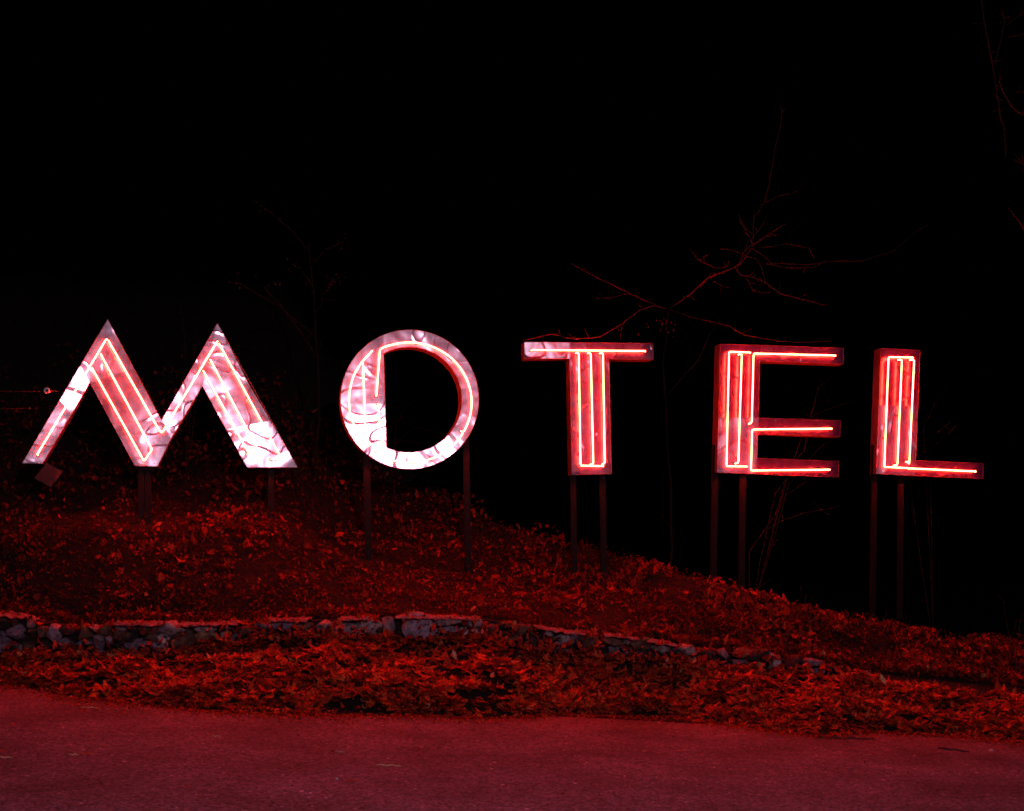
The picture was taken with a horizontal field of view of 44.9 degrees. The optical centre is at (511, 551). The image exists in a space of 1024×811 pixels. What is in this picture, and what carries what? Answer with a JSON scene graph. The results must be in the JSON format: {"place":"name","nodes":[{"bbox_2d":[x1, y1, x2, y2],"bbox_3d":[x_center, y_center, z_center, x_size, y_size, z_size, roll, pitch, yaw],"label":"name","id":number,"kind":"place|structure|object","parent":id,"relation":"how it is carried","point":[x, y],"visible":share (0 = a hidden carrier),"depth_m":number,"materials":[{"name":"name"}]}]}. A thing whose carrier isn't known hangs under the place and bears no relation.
{"place":"outdoors","nodes":[
{"label":"outdoors","id":0,"kind":"place"},
{"bbox_2d":[0,275,1023,742],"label":"hillside","id":1,"kind":"structure","parent":0,"point":[40,319],"depth_m":14.28,"materials":[{"name":"plant"}]},
{"bbox_2d":[22,319,297,523],"bbox_3d":[-3.675,-1.211,13.048,2.795,2.428,0.222,0,0,-11],"label":"neon letter","id":2,"kind":"object","parent":1,"relation":"on","point":[107,372],"visible":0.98,"depth_m":13.02,"materials":[{"name":"paint"}]},
{"bbox_2d":[35,461,62,486],"bbox_3d":[-4.824,-0.865,12.905,0.284,0.381,0.008,0,0,-11],"label":"metal plate","id":3,"kind":"object","parent":2,"relation":"hanging from","point":[48,474],"visible":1,"depth_m":12.90,"materials":[{"name":"metal"}]},
{"bbox_2d":[230,200,348,482],"bbox_3d":[-2.462,-2.320,14.209,1.307,3.193,1.239,0,0,0],"label":"sparse tree","id":4,"kind":"object","parent":1,"relation":"on","point":[315,437],"visible":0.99,"depth_m":14.62,"materials":[{"name":"brown plant"}]},
{"bbox_2d":[339,330,478,574],"bbox_3d":[-1.120,-0.930,13.569,1.520,2.987,0.263,0,0,-14],"label":"neon letter","id":5,"kind":"object","parent":1,"relation":"on","point":[362,403],"visible":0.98,"depth_m":13.48,"materials":[{"name":"paint"}]},
{"bbox_2d":[0,610,849,676],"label":"stone wall","id":6,"kind":"structure","parent":1,"relation":"on","point":[20,630],"depth_m":12.08,"materials":[{"name":"grey stone"}]},
{"bbox_2d":[0,606,880,680],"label":"leaves on wall","id":7,"kind":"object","parent":6,"relation":"on","point":[591,653],"visible":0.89,"depth_m":12.09,"materials":[{"name":"brown plant"}]},
{"bbox_2d":[0,415,1021,679],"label":"creeping ivy","id":8,"kind":"object","parent":1,"relation":"on","point":[412,569],"visible":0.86,"depth_m":13.24,"materials":[{"name":"green plant"}]},
{"bbox_2d":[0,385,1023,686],"bbox_3d":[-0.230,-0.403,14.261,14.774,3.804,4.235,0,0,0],"label":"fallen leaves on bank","id":9,"kind":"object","parent":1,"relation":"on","point":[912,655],"visible":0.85,"depth_m":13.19,"materials":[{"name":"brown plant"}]},
{"bbox_2d":[0,628,1023,741],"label":"leaf drift","id":10,"kind":"object","parent":1,"relation":"on","point":[29,670],"visible":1,"depth_m":11.68,"materials":[{"name":"brown plant"}]},
{"bbox_2d":[880,675,885,683],"bbox_3d":[3.559,1.220,11.890,0.045,0.119,0.009,0,-38,0],"label":"fallen leaf","id":11,"kind":"object","parent":10,"relation":"on","point":[882,678],"visible":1,"depth_m":11.89,"materials":[{"name":"plant"}]},
{"bbox_2d":[521,342,652,583],"bbox_3d":[0.858,-0.857,13.952,1.495,3.015,0.253,0,0,-11],"label":"neon letter","id":12,"kind":"object","parent":1,"relation":"on","point":[588,411],"visible":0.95,"depth_m":13.91,"materials":[{"name":"paint"}]},
{"bbox_2d":[523,100,926,566],"bbox_3d":[2.274,-2.059,13.475,3.629,5.515,2.412,0,0,41],"label":"bare tree","id":13,"kind":"object","parent":1,"relation":"on","point":[669,469],"visible":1,"depth_m":13.89,"materials":[{"name":"brown plant"}]},
{"bbox_2d":[710,344,843,588],"bbox_3d":[3.075,-0.789,14.382,1.618,3.193,0.243,0,0,-11],"label":"neon letter","id":14,"kind":"object","parent":1,"relation":"on","point":[739,425],"visible":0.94,"depth_m":14.28,"materials":[{"name":"paint"}]},
{"bbox_2d":[749,377,855,591],"bbox_3d":[3.497,-0.642,14.819,1.339,3.077,0.631,0,0,0],"label":"bare shrub","id":15,"kind":"object","parent":1,"relation":"on","point":[769,547],"visible":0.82,"depth_m":14.90,"materials":[{"name":"brown plant"}]},
{"bbox_2d":[799,594,818,631],"bbox_3d":[3.229,0.648,13.432,0.280,0.565,0.085,0,0,0],"label":"dry weed","id":16,"kind":"object","parent":1,"relation":"on","point":[803,611],"visible":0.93,"depth_m":13.40,"materials":[{"name":"brown plant"}]},
{"bbox_2d":[869,348,983,621],"bbox_3d":[4.939,-0.782,14.743,1.424,3.231,0.233,0,0,-11],"label":"neon letter","id":17,"kind":"object","parent":1,"relation":"on","point":[895,395],"visible":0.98,"depth_m":14.64,"materials":[{"name":"paint"}]},
{"bbox_2d":[909,394,958,635],"bbox_3d":[5.100,-0.356,14.982,0.668,3.432,0.150,0,0,0],"label":"bare shrub","id":18,"kind":"object","parent":1,"relation":"on","point":[928,529],"visible":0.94,"depth_m":14.95,"materials":[{"name":"brown plant"}]},
{"bbox_2d":[975,0,1023,229],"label":"bare tree","id":19,"kind":"object","parent":1,"relation":"on","point":[1004,17],"visible":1,"depth_m":12.53,"materials":[{"name":"brown plant"}]},
{"bbox_2d":[1002,600,1022,666],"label":"dry weed","id":20,"kind":"object","parent":1,"relation":"on","point":[1013,638],"visible":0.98,"depth_m":13.40,"materials":[{"name":"brown plant"}]},
{"bbox_3d":[-5.587,-1.025,12.684,0.060,1.979,0.040,0,0,0],"label":"wire post","id":21,"kind":"object","parent":1,"relation":"on","visible":0},
{"bbox_2d":[0,407,30,409],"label":"stay wire","id":22,"kind":"object","parent":21,"relation":"attached to","point":[28,408],"visible":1,"depth_m":12.78,"materials":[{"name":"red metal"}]},
{"bbox_2d":[1,390,39,392],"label":"stay wire","id":23,"kind":"object","parent":21,"relation":"attached to","point":[38,391],"visible":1,"depth_m":12.79,"materials":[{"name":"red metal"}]},
{"bbox_2d":[0,685,1023,810],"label":"road","id":24,"kind":"structure","parent":0,"point":[598,764],"depth_m":8.69,"materials":[{"name":"asphalt"}]},
{"bbox_2d":[0,683,1023,796],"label":"leaf crumbs","id":25,"kind":"object","parent":24,"relation":"on","point":[987,739],"visible":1,"depth_m":10.90,"materials":[{"name":"brown plant"}]},
{"bbox_2d":[817,736,874,739],"bbox_3d":[2.960,1.653,11.018,0.555,0.040,0.031,0,0,-9],"label":"twig","id":26,"kind":"object","parent":24,"relation":"on","point":[831,737],"visible":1,"depth_m":11.01,"materials":[{"name":"brown wood"}]},
{"bbox_2d":[938,747,969,751],"bbox_3d":[3.795,1.699,10.649,0.272,0.028,0.028,0,0,34],"label":"twig","id":27,"kind":"object","parent":24,"relation":"on","point":[945,748],"visible":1,"depth_m":10.65,"materials":[{"name":"brown wood"}]},
{"bbox_2d":[0,0,1023,581],"label":"sky","id":28,"kind":"structure","parent":0,"point":[466,155],"materials":[{"name":"black"}]}
]}

